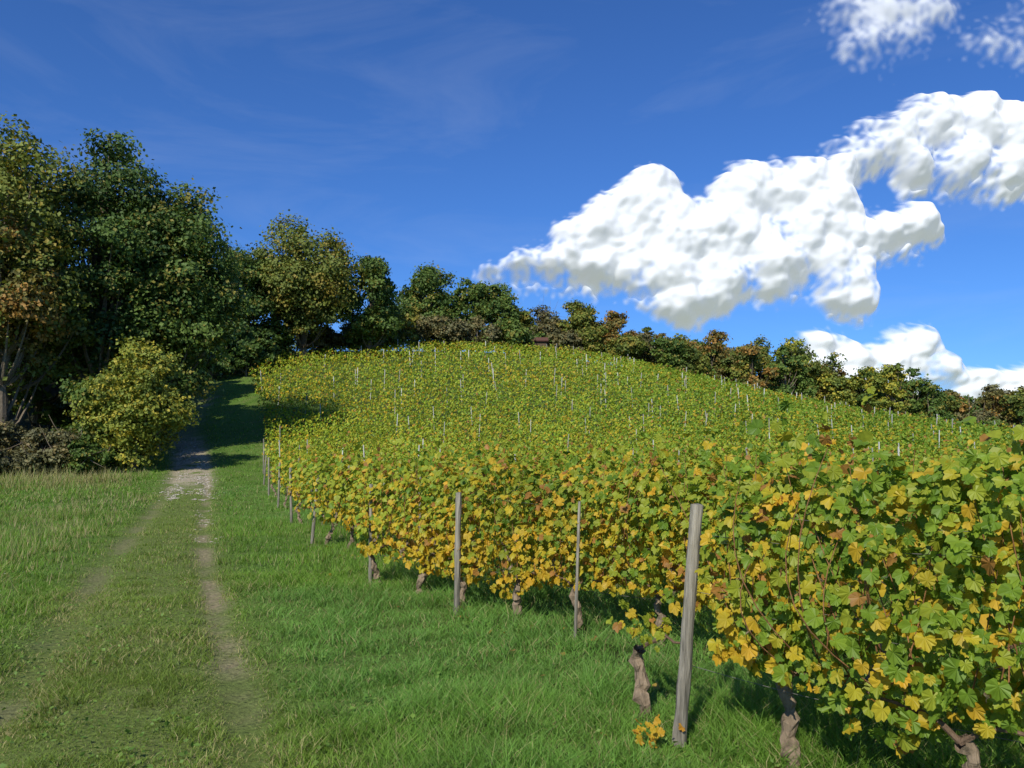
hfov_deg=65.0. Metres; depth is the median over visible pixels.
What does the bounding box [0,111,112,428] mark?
oak tree
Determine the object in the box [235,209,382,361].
oak tree
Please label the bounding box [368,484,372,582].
wooden post
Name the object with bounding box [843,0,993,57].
cloud
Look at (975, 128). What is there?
cloud
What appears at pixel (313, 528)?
wooden post
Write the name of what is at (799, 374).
distant woodland
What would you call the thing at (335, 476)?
grapevine row
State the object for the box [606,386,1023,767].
grapevine row
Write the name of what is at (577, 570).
wooden post
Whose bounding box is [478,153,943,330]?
cloud
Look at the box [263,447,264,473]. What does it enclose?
wooden post
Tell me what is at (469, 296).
lime tree
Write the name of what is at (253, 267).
oak tree
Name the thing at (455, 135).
sky
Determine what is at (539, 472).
grapevine row
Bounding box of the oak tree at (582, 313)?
[556,298,599,356]
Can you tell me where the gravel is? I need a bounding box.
[158,438,221,543]
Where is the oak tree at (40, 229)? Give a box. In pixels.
[0,156,90,270]
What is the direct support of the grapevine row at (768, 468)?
on the ground at (234, 693)
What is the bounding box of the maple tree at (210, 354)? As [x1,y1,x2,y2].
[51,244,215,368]
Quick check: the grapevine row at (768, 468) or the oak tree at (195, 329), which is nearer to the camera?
the grapevine row at (768, 468)
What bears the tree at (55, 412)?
on the ground at (234, 693)
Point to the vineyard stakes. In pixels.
(898, 449)
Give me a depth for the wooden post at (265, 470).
35.51 m
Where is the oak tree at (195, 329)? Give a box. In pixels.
[65,175,266,450]
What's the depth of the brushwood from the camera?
38.84 m
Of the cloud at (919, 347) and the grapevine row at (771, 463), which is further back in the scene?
the cloud at (919, 347)
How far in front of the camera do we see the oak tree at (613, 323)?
120.72 m
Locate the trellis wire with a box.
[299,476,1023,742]
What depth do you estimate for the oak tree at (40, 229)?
46.45 m
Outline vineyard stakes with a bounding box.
[260,340,1014,486]
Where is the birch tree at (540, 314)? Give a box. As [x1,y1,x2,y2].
[527,297,559,333]
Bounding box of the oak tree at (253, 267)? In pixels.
[214,247,277,356]
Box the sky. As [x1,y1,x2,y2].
[0,0,1023,390]
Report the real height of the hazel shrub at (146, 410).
7.218 m
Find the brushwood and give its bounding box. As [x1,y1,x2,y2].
[0,388,186,475]
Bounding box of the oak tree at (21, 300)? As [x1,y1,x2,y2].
[0,216,85,472]
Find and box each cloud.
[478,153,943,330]
[800,326,1023,401]
[830,91,1023,205]
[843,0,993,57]
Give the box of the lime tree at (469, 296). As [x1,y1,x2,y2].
[450,277,495,351]
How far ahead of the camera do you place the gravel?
37.53 m
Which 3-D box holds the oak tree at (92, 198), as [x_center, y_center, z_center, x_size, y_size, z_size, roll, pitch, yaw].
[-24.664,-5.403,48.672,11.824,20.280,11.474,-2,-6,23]
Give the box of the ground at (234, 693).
[0,351,1022,767]
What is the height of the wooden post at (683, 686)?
1.542 m
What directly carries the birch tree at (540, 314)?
on the ground at (234, 693)
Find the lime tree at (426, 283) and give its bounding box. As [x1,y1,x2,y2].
[401,261,460,341]
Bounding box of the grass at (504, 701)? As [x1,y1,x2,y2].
[0,377,1023,767]
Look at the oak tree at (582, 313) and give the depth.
120.30 m
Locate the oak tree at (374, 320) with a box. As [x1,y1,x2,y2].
[330,253,405,356]
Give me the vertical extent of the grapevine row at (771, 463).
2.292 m
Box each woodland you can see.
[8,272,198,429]
[624,327,1023,427]
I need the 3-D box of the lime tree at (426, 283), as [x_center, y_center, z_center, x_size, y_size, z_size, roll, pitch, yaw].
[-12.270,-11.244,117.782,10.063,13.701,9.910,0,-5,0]
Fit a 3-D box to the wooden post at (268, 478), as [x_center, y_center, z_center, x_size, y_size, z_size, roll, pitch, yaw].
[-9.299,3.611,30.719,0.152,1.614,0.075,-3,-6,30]
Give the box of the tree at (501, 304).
[470,280,524,352]
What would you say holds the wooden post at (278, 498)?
on the ground at (234, 693)
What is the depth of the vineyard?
63.36 m
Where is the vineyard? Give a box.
[248,337,1023,515]
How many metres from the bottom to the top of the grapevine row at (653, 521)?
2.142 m
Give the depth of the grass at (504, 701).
6.32 m
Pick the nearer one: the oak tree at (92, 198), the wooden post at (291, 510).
the wooden post at (291, 510)
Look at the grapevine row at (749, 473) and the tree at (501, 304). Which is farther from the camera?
the tree at (501, 304)
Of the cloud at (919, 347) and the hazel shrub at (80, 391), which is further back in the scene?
the cloud at (919, 347)
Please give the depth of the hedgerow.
113.22 m
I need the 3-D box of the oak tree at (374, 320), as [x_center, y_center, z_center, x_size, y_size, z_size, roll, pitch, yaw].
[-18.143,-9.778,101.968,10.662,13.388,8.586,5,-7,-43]
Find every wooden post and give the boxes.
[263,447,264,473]
[263,455,266,484]
[268,457,269,495]
[277,462,280,507]
[289,467,292,522]
[310,475,318,543]
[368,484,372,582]
[453,492,461,614]
[574,501,580,638]
[671,503,702,746]
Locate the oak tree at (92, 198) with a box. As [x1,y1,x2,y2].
[0,127,215,381]
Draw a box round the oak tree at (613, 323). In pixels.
[594,310,638,364]
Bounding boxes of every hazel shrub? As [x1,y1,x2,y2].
[50,366,122,468]
[63,333,201,471]
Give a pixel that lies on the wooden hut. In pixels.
(541, 341)
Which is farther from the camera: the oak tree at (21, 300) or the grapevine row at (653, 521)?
the oak tree at (21, 300)
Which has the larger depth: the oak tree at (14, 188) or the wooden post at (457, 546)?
the oak tree at (14, 188)
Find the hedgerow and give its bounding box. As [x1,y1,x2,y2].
[196,287,710,378]
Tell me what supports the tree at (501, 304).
on the ground at (234, 693)
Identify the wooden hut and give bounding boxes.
[522,337,548,356]
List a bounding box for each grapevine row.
[266,441,978,523]
[269,439,1023,538]
[277,445,1023,545]
[286,434,1023,580]
[306,433,1023,633]
[348,416,1023,701]
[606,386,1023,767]

